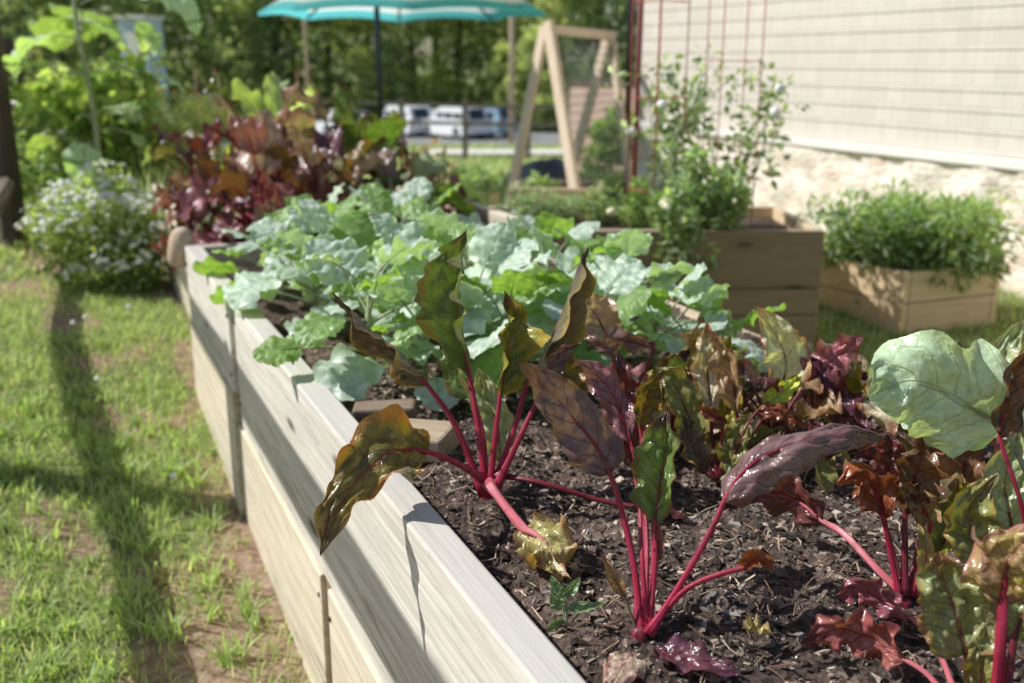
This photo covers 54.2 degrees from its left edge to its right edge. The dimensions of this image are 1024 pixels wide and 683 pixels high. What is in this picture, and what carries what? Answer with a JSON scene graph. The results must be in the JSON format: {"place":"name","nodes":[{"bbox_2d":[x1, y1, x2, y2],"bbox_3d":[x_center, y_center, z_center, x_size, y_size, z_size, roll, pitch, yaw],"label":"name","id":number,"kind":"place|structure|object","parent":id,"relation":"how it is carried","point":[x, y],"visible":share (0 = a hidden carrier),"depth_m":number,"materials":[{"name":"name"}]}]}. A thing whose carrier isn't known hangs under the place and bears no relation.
{"place":"outdoors","nodes":[
{"label":"outdoors","id":0,"kind":"place"},
{"bbox_2d":[0,62,1023,682],"bbox_3d":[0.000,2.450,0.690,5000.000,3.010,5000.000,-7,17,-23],"label":"ground","id":1,"kind":"structure","parent":0,"point":[242,564],"depth_m":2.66,"materials":[{"name":"green plant"}]},
{"bbox_2d":[0,21,30,247],"bbox_3d":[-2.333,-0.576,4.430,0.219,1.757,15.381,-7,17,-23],"label":"trunk","id":2,"kind":"object","parent":1,"relation":"on","point":[12,205],"visible":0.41,"depth_m":5.68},
{"bbox_2d":[0,0,65,118],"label":"tree","id":3,"kind":"object","parent":1,"relation":"on","point":[7,20],"visible":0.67,"depth_m":47.11,"materials":[{"name":"green plant"}]},
{"bbox_2d":[9,75,66,199],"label":"shrub","id":4,"kind":"object","parent":1,"relation":"on","point":[17,127],"visible":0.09,"depth_m":7.38,"materials":[{"name":"green plant"}]},
{"bbox_2d":[1,0,122,117],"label":"tree","id":5,"kind":"object","parent":1,"relation":"on","point":[72,58],"visible":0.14,"depth_m":51.06,"materials":[{"name":"green plant"}]},
{"bbox_2d":[6,62,128,231],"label":"tall shrub","id":6,"kind":"object","parent":1,"relation":"on","point":[52,94],"visible":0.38,"depth_m":5.83,"materials":[{"name":"green plant"}]},
{"bbox_2d":[13,159,169,296],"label":"flowering bush","id":7,"kind":"object","parent":1,"relation":"on","point":[101,221],"visible":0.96,"depth_m":4.64,"materials":[{"name":"green plant"}]},
{"bbox_2d":[2,0,202,191],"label":"sunflower plant","id":8,"kind":"object","parent":1,"relation":"on","point":[69,26],"visible":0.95,"depth_m":5.47,"materials":[{"name":"green plant"}]},
{"bbox_2d":[0,0,211,102],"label":"tree","id":9,"kind":"object","parent":1,"relation":"on","point":[114,9],"visible":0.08,"depth_m":57.80,"materials":[{"name":"green plant"}]},
{"bbox_2d":[68,30,197,200],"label":"tall shrub","id":10,"kind":"object","parent":1,"relation":"on","point":[121,143],"visible":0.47,"depth_m":5.94,"materials":[{"name":"green plant"}]},
{"bbox_2d":[113,15,170,120],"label":"garden shed","id":11,"kind":"structure","parent":1,"relation":"on","point":[126,27],"depth_m":28.45,"materials":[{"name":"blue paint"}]},
{"bbox_2d":[75,0,227,126],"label":"tree","id":12,"kind":"object","parent":1,"relation":"on","point":[181,44],"visible":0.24,"depth_m":57.85,"materials":[{"name":"green plant"}]},
{"bbox_2d":[0,367,313,682],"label":"coarse grass","id":13,"kind":"structure","parent":1,"relation":"on","point":[223,656],"depth_m":2.60,"materials":[{"name":"green plant"}]},
{"bbox_2d":[136,91,224,198],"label":"feathery bush","id":14,"kind":"object","parent":1,"relation":"on","point":[178,124],"visible":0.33,"depth_m":5.75,"materials":[{"name":"green plant"}]},
{"bbox_2d":[163,78,246,174],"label":"feathery bush","id":15,"kind":"object","parent":1,"relation":"on","point":[212,113],"visible":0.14,"depth_m":6.37,"materials":[{"name":"green plant"}]},
{"bbox_2d":[110,0,320,129],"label":"tree","id":16,"kind":"object","parent":1,"relation":"on","point":[281,19],"visible":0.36,"depth_m":54.52,"materials":[{"name":"green plant"}]},
{"bbox_2d":[182,0,290,120],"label":"tree","id":17,"kind":"object","parent":1,"relation":"on","point":[234,10],"visible":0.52,"depth_m":52.62,"materials":[{"name":"green plant"}]},
{"bbox_2d":[192,0,357,113],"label":"tree","id":18,"kind":"object","parent":1,"relation":"on","point":[314,60],"visible":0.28,"depth_m":56.52,"materials":[{"name":"green plant"}]},
{"bbox_2d":[266,3,395,113],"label":"tree","id":19,"kind":"object","parent":1,"relation":"on","point":[327,52],"visible":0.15,"depth_m":60.96,"materials":[{"name":"green plant"}]},
{"bbox_2d":[152,184,516,317],"bbox_3d":[-0.932,-0.395,4.610,1.437,0.662,2.154,-7,17,-23],"label":"raised bed","id":20,"kind":"object","parent":1,"relation":"on","point":[180,239],"visible":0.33,"depth_m":4.29,"materials":[{"name":"beige wood"}]},
{"bbox_2d":[361,184,484,224],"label":"bed soil","id":21,"kind":"structure","parent":20,"relation":"in","point":[369,215],"depth_m":4.52,"materials":[{"name":"brown soil"}]},
{"bbox_2d":[149,146,256,272],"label":"chard plant","id":22,"kind":"object","parent":21,"relation":"on","point":[208,165],"visible":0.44,"depth_m":3.61,"materials":[{"name":"red plant"}]},
{"bbox_2d":[146,114,281,232],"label":"chard plant","id":23,"kind":"object","parent":21,"relation":"on","point":[193,139],"visible":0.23,"depth_m":3.93,"materials":[{"name":"red plant"}]},
{"bbox_2d":[178,108,344,245],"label":"chard plant","id":24,"kind":"object","parent":21,"relation":"on","point":[258,133],"visible":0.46,"depth_m":3.52,"materials":[{"name":"red plant"}]},
{"bbox_2d":[215,72,315,168],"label":"chard plant","id":25,"kind":"object","parent":21,"relation":"on","point":[273,85],"visible":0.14,"depth_m":4.22,"materials":[{"name":"green plant"}]},
{"bbox_2d":[188,71,345,214],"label":"chard plant","id":26,"kind":"object","parent":21,"relation":"on","point":[300,118],"visible":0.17,"depth_m":3.96,"materials":[{"name":"brown plant"}]},
{"bbox_2d":[237,122,394,236],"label":"chard plant","id":27,"kind":"object","parent":21,"relation":"on","point":[338,170],"visible":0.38,"depth_m":3.68,"materials":[{"name":"brown plant"}]},
{"bbox_2d":[287,81,410,214],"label":"chard plant","id":28,"kind":"object","parent":21,"relation":"on","point":[348,116],"visible":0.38,"depth_m":3.92,"materials":[{"name":"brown plant"}]},
{"bbox_2d":[296,108,476,222],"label":"chard plant","id":29,"kind":"object","parent":21,"relation":"on","point":[391,126],"visible":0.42,"depth_m":3.93,"materials":[{"name":"green plant"}]},
{"bbox_2d":[147,93,569,162],"bbox_3d":[-2.062,-4.423,21.039,10.698,1.704,0.179,-3,16,-11],"label":"rail fence","id":30,"kind":"object","parent":1,"relation":"on","point":[464,105],"visible":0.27,"depth_m":21.11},
{"bbox_2d":[195,128,560,146],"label":"parking lot","id":31,"kind":"structure","parent":1,"relation":"on","point":[550,137],"depth_m":46.58,"materials":[{"name":"grey asphalt"}]},
{"bbox_2d":[421,107,491,139],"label":"parked car","id":32,"kind":"object","parent":31,"relation":"on","point":[455,114],"visible":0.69,"depth_m":46.40,"materials":[{"name":"white paint"}]},
{"bbox_2d":[383,0,541,108],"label":"tree","id":33,"kind":"object","parent":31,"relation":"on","point":[459,55],"visible":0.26,"depth_m":58.04,"materials":[{"name":"green plant"}]},
{"bbox_2d":[355,31,431,114],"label":"tree","id":34,"kind":"object","parent":1,"relation":"on","point":[389,49],"visible":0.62,"depth_m":55.64,"materials":[{"name":"green plant"}]},
{"bbox_2d":[258,0,546,183],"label":"patio umbrella","id":35,"kind":"object","parent":1,"relation":"on","point":[377,11],"visible":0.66,"depth_m":8.16,"materials":[{"name":"fabric"}]},
{"bbox_2d":[342,18,473,108],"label":"tree","id":36,"kind":"object","parent":1,"relation":"on","point":[412,29],"visible":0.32,"depth_m":57.23,"materials":[{"name":"green plant"}]},
{"bbox_2d":[467,190,498,205],"bbox_3d":[-0.424,-0.892,6.563,0.560,0.220,0.563,-4,16,-14],"label":"planter bed","id":37,"kind":"object","parent":1,"relation":"on","point":[494,196],"visible":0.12,"depth_m":6.34,"materials":[{"name":"brown wood"}]},
{"bbox_2d":[454,158,507,203],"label":"garden plant","id":38,"kind":"object","parent":37,"relation":"on","point":[491,180],"visible":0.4,"depth_m":6.36,"materials":[{"name":"green plant"}]},
{"bbox_2d":[482,38,539,117],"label":"tree","id":39,"kind":"object","parent":1,"relation":"on","point":[501,59],"visible":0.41,"depth_m":54.67,"materials":[{"name":"green plant"}]},
{"bbox_2d":[508,17,514,143],"bbox_3d":[-0.023,-11.731,38.299,0.278,8.702,0.228,-7,17,-23],"label":"wooden pole","id":40,"kind":"object","parent":1,"relation":"on","point":[511,73],"visible":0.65,"depth_m":38.62,"materials":[{"name":"brown wood"}]},
{"bbox_2d":[434,0,594,123],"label":"tree","id":41,"kind":"object","parent":1,"relation":"on","point":[482,36],"visible":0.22,"depth_m":60.17,"materials":[{"name":"green plant"}]},
{"bbox_2d":[505,158,581,187],"bbox_3d":[0.287,-1.438,8.529,0.742,0.246,0.522,-7,17,-23],"label":"compost bag","id":42,"kind":"object","parent":1,"relation":"on","point":[552,168],"visible":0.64,"depth_m":8.39,"materials":[{"name":"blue plastic"}]},
{"bbox_2d":[501,18,586,132],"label":"tree","id":43,"kind":"object","parent":1,"relation":"on","point":[545,77],"visible":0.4,"depth_m":53.55,"materials":[{"name":"green plant"}]},
{"bbox_2d":[510,179,603,205],"bbox_3d":[0.330,-1.037,7.153,0.640,0.180,0.563,2,16,6],"label":"planter bed","id":44,"kind":"object","parent":1,"relation":"on","point":[563,188],"visible":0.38,"depth_m":6.88,"materials":[{"name":"brown wood"}]},
{"bbox_2d":[486,0,635,128],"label":"tree","id":45,"kind":"object","parent":1,"relation":"on","point":[557,6],"visible":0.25,"depth_m":55.75,"materials":[{"name":"green plant"}]},
{"bbox_2d":[505,19,631,204],"bbox_3d":[0.536,-1.715,7.551,0.755,1.357,1.300,10,19,32],"label":"trellis","id":46,"kind":"object","parent":1,"relation":"on","point":[549,31],"visible":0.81,"depth_m":7.42,"materials":[{"name":"beige wood"}]},
{"bbox_2d":[531,0,636,128],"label":"tree","id":47,"kind":"object","parent":1,"relation":"on","point":[595,11],"visible":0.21,"depth_m":58.69,"materials":[{"name":"green plant"}]},
{"bbox_2d":[185,225,1006,682],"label":"raised bed","id":48,"kind":"object","parent":1,"relation":"on","point":[395,581],"visible":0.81,"depth_m":1.78,"materials":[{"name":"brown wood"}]},
{"bbox_2d":[225,253,1023,682],"bbox_3d":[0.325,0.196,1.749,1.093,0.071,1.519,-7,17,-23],"label":"bark mulch","id":49,"kind":"object","parent":48,"relation":"in","point":[733,613],"visible":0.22,"depth_m":1.37,"materials":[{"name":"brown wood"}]},
{"bbox_2d":[192,206,328,304],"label":"kale plant","id":50,"kind":"object","parent":49,"relation":"on","point":[209,264],"visible":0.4,"depth_m":2.85,"materials":[{"name":"green plant"}]},
{"bbox_2d":[209,199,393,313],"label":"kale plant","id":51,"kind":"object","parent":49,"relation":"on","point":[243,289],"visible":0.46,"depth_m":2.50,"materials":[{"name":"green plant"}]},
{"bbox_2d":[257,183,380,267],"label":"kale plant","id":52,"kind":"object","parent":49,"relation":"on","point":[346,206],"visible":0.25,"depth_m":3.12,"materials":[{"name":"green plant"}]},
{"bbox_2d":[235,197,408,334],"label":"kale plant","id":53,"kind":"object","parent":49,"relation":"on","point":[357,226],"visible":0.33,"depth_m":2.47,"materials":[{"name":"green plant"}]},
{"bbox_2d":[252,233,439,386],"bbox_3d":[-0.287,-0.066,2.080,0.369,0.361,0.453,3,16,10],"label":"kale plant","id":54,"kind":"object","parent":49,"relation":"on","point":[328,259],"visible":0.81,"depth_m":1.96,"materials":[{"name":"green plant"}]},
{"bbox_2d":[352,399,416,422],"bbox_3d":[-0.235,0.134,1.849,0.115,0.040,0.050,-3,20,0],"label":"wood block","id":55,"kind":"object","parent":49,"relation":"on","point":[361,410],"depth_m":1.83,"materials":[{"name":"brown wood"}]},
{"bbox_2d":[293,213,491,352],"bbox_3d":[-0.237,-0.105,2.323,0.483,0.388,0.415,2,16,8],"label":"kale plant","id":56,"kind":"object","parent":49,"relation":"on","point":[386,225],"visible":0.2,"depth_m":2.25,"materials":[{"name":"green plant"}]},
{"bbox_2d":[326,182,474,269],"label":"kale plant","id":57,"kind":"object","parent":49,"relation":"on","point":[378,197],"visible":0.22,"depth_m":2.82,"materials":[{"name":"green plant"}]},
{"bbox_2d":[312,267,501,410],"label":"kale plant","id":58,"kind":"object","parent":49,"relation":"on","point":[344,373],"visible":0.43,"depth_m":1.94,"materials":[{"name":"green plant"}]},
{"bbox_2d":[369,177,483,228],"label":"kale plant","id":59,"kind":"object","parent":49,"relation":"on","point":[421,189],"visible":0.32,"depth_m":3.23,"materials":[{"name":"green plant"}]},
{"bbox_2d":[409,418,459,462],"bbox_3d":[-0.160,0.170,1.722,0.120,0.045,0.085,2,20,19],"label":"wood block","id":60,"kind":"object","parent":49,"relation":"on","point":[444,440],"depth_m":1.70,"materials":[{"name":"beige wood"}]},
{"bbox_2d":[398,207,534,280],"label":"kale plant","id":61,"kind":"object","parent":49,"relation":"on","point":[440,219],"visible":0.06,"depth_m":2.48,"materials":[{"name":"green plant"}]},
{"bbox_2d":[371,221,567,387],"bbox_3d":[-0.075,-0.073,2.128,0.432,0.351,0.595,3,16,12],"label":"kale plant","id":62,"kind":"object","parent":49,"relation":"on","point":[496,248],"visible":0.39,"depth_m":2.14,"materials":[{"name":"green plant"}]},
{"bbox_2d":[382,250,603,374],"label":"kale plant","id":63,"kind":"object","parent":49,"relation":"on","point":[522,286],"visible":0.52,"depth_m":1.98,"materials":[{"name":"green plant"}]},
{"bbox_2d":[314,229,689,582],"bbox_3d":[-0.012,0.076,1.427,0.546,0.420,0.370,1,16,5],"label":"chard plant","id":64,"kind":"object","parent":49,"relation":"on","point":[379,449],"visible":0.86,"depth_m":1.52,"materials":[{"name":"green plant"}]},
{"bbox_2d":[482,226,621,360],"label":"kale plant","id":65,"kind":"object","parent":49,"relation":"on","point":[568,260],"visible":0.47,"depth_m":2.20,"materials":[{"name":"green plant"}]},
{"bbox_2d":[468,207,647,285],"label":"kale plant","id":66,"kind":"object","parent":49,"relation":"on","point":[546,222],"visible":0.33,"depth_m":2.69,"materials":[{"name":"green plant"}]},
{"bbox_2d":[546,575,605,631],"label":"seedling","id":67,"kind":"object","parent":49,"relation":"on","point":[558,590],"visible":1,"depth_m":1.19,"materials":[{"name":"green plant"}]},
{"bbox_2d":[525,253,667,382],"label":"kale plant","id":68,"kind":"object","parent":49,"relation":"on","point":[621,277],"visible":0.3,"depth_m":2.04,"materials":[{"name":"green plant"}]},
{"bbox_2d":[603,651,645,682],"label":"fallen leaf","id":69,"kind":"object","parent":49,"relation":"on","point":[621,667],"visible":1,"depth_m":1.09,"materials":[{"name":"beige plant"}]},
{"bbox_2d":[561,292,689,416],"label":"chard plant","id":70,"kind":"object","parent":49,"relation":"on","point":[608,336],"visible":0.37,"depth_m":1.66,"materials":[{"name":"brown plant"}]},
{"bbox_2d":[539,228,737,356],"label":"kale plant","id":71,"kind":"object","parent":49,"relation":"on","point":[631,243],"visible":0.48,"depth_m":2.21,"materials":[{"name":"green plant"}]},
{"bbox_2d":[280,296,1008,682],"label":"soil clods","id":72,"kind":"object","parent":49,"relation":"on","point":[800,636],"visible":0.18,"depth_m":1.41,"materials":[{"name":"brown soil"}]},
{"bbox_2d":[592,262,761,373],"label":"kale plant","id":73,"kind":"object","parent":49,"relation":"on","point":[695,283],"visible":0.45,"depth_m":2.07,"materials":[{"name":"green plant"}]},
{"bbox_2d":[417,419,960,682],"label":"root fibres","id":74,"kind":"object","parent":49,"relation":"on","point":[702,585],"visible":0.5,"depth_m":1.35,"materials":[{"name":"brown plant"}]},
{"bbox_2d":[629,317,759,431],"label":"chard plant","id":75,"kind":"object","parent":49,"relation":"on","point":[675,360],"visible":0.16,"depth_m":1.72,"materials":[{"name":"green plant"}]},
{"bbox_2d":[653,632,741,676],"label":"fallen leaf","id":76,"kind":"object","parent":49,"relation":"on","point":[695,655],"visible":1,"depth_m":1.10,"materials":[{"name":"purple plant"}]},
{"bbox_2d":[520,350,885,643],"bbox_3d":[0.224,0.182,1.189,0.379,0.329,0.217,8,18,26],"label":"chard plant","id":77,"kind":"object","parent":49,"relation":"on","point":[591,439],"visible":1,"depth_m":1.18,"materials":[{"name":"purple plant"}]},
{"bbox_2d":[645,284,785,371],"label":"kale plant","id":78,"kind":"object","parent":49,"relation":"on","point":[714,296],"visible":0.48,"depth_m":2.02,"materials":[{"name":"green plant"}]},
{"bbox_2d":[655,306,811,482],"bbox_3d":[0.374,0.094,1.609,0.270,0.278,0.137,-5,16,-17],"label":"chard plant","id":79,"kind":"object","parent":49,"relation":"on","point":[716,394],"visible":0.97,"depth_m":1.61,"materials":[{"name":"green plant"}]},
{"bbox_2d":[671,327,856,494],"bbox_3d":[0.421,0.097,1.720,0.313,0.222,0.334,7,17,24],"label":"chard plant","id":80,"kind":"object","parent":49,"relation":"on","point":[826,477],"visible":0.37,"depth_m":1.60,"materials":[{"name":"red plant"}]},
{"bbox_2d":[748,340,901,470],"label":"chard plant","id":81,"kind":"object","parent":49,"relation":"on","point":[855,383],"visible":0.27,"depth_m":1.65,"materials":[{"name":"green plant"}]},
{"bbox_2d":[713,424,967,608],"bbox_3d":[0.429,0.209,1.310,0.339,0.247,0.154,5,16,17],"label":"chard plant","id":82,"kind":"object","parent":49,"relation":"on","point":[921,482],"visible":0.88,"depth_m":1.25,"materials":[{"name":"red plant"}]},
{"bbox_2d":[800,332,884,468],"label":"chard plant","id":83,"kind":"object","parent":49,"relation":"on","point":[840,352],"visible":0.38,"depth_m":1.64,"materials":[{"name":"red plant"}]},
{"bbox_2d":[800,474,1023,682],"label":"chard plant","id":84,"kind":"object","parent":49,"relation":"on","point":[972,614],"visible":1,"depth_m":1.03,"materials":[{"name":"green plant"}]},
{"bbox_2d":[855,426,1023,483],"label":"chard plant","id":85,"kind":"object","parent":49,"relation":"on","point":[971,464],"visible":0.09,"depth_m":1.51,"materials":[{"name":"red plant"}]},
{"bbox_2d":[867,320,1023,527],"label":"chard plant","id":86,"kind":"object","parent":49,"relation":"on","point":[948,396],"visible":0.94,"depth_m":1.20,"materials":[{"name":"green plant"}]},
{"bbox_2d":[567,80,634,172],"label":"brick wall","id":87,"kind":"structure","parent":1,"relation":"on","point":[580,106],"depth_m":12.98,"materials":[{"name":"brick"}]},
{"bbox_2d":[579,102,633,173],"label":"garden plant","id":88,"kind":"object","parent":1,"relation":"on","point":[606,137],"visible":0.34,"depth_m":9.27,"materials":[{"name":"green plant"}]},
{"bbox_2d":[442,206,824,351],"bbox_3d":[0.430,-0.245,4.380,1.620,0.600,0.700,0,16,0],"label":"planter bed","id":89,"kind":"object","parent":1,"relation":"on","point":[772,256],"visible":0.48,"depth_m":4.01,"materials":[{"name":"brown wood"}]},
{"bbox_2d":[496,179,547,216],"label":"herb plant","id":90,"kind":"object","parent":89,"relation":"on","point":[522,210],"visible":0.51,"depth_m":4.43,"materials":[{"name":"green plant"}]},
{"bbox_2d":[533,187,584,218],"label":"herb plant","id":91,"kind":"object","parent":89,"relation":"on","point":[566,203],"visible":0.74,"depth_m":4.47,"materials":[{"name":"green plant"}]},
{"bbox_2d":[577,180,625,224],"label":"herb plant","id":92,"kind":"object","parent":89,"relation":"on","point":[597,206],"visible":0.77,"depth_m":4.41,"materials":[{"name":"green plant"}]},
{"bbox_2d":[614,174,659,228],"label":"herb plant","id":93,"kind":"object","parent":89,"relation":"on","point":[634,206],"visible":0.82,"depth_m":4.25,"materials":[{"name":"green plant"}]},
{"bbox_2d":[625,0,689,228],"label":"tomato cage","id":94,"kind":"object","parent":89,"relation":"on","point":[657,98],"visible":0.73,"depth_m":4.09,"materials":[{"name":"red metal"}]},
{"bbox_2d":[598,43,776,196],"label":"tomato plant","id":95,"kind":"object","parent":89,"relation":"on","point":[669,153],"visible":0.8,"depth_m":4.19,"materials":[{"name":"green plant"}]},
{"bbox_2d":[644,144,754,275],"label":"tomato plant","id":96,"kind":"object","parent":89,"relation":"on","point":[686,216],"visible":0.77,"depth_m":3.93,"materials":[{"name":"green plant"}]},
{"bbox_2d":[702,0,765,228],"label":"tomato cage","id":97,"kind":"object","parent":89,"relation":"on","point":[722,60],"visible":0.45,"depth_m":4.13,"materials":[{"name":"red metal"}]},
{"bbox_2d":[674,59,809,217],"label":"tomato plant","id":98,"kind":"object","parent":89,"relation":"on","point":[772,114],"visible":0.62,"depth_m":4.16,"materials":[{"name":"green plant"}]},
{"bbox_2d":[631,0,643,193],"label":"garden stake","id":99,"kind":"object","parent":1,"relation":"on","point":[638,79],"visible":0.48,"depth_m":4.73,"materials":[{"name":"red paint"}]},
{"bbox_2d":[622,0,1023,298],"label":"building","id":100,"kind":"structure","parent":1,"relation":"on","point":[922,95],"depth_m":5.75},
{"bbox_2d":[818,252,1000,334],"bbox_3d":[1.810,-0.232,4.625,0.615,0.304,0.527,-7,17,-23],"label":"planter bed","id":101,"kind":"object","parent":1,"relation":"on","point":[898,300],"visible":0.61,"depth_m":4.43,"materials":[{"name":"brown wood"}]},
{"bbox_2d":[796,175,966,270],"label":"bushy plant","id":102,"kind":"object","parent":101,"relation":"on","point":[845,233],"visible":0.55,"depth_m":4.48,"materials":[{"name":"green plant"}]},
{"bbox_2d":[847,189,1017,294],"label":"bushy plant","id":103,"kind":"object","parent":101,"relation":"on","point":[947,218],"visible":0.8,"depth_m":4.30,"materials":[{"name":"green plant"}]},
{"bbox_2d":[941,186,1023,287],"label":"bushy plant","id":104,"kind":"object","parent":101,"relation":"in","point":[1004,238],"visible":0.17,"depth_m":4.45,"materials":[{"name":"green plant"}]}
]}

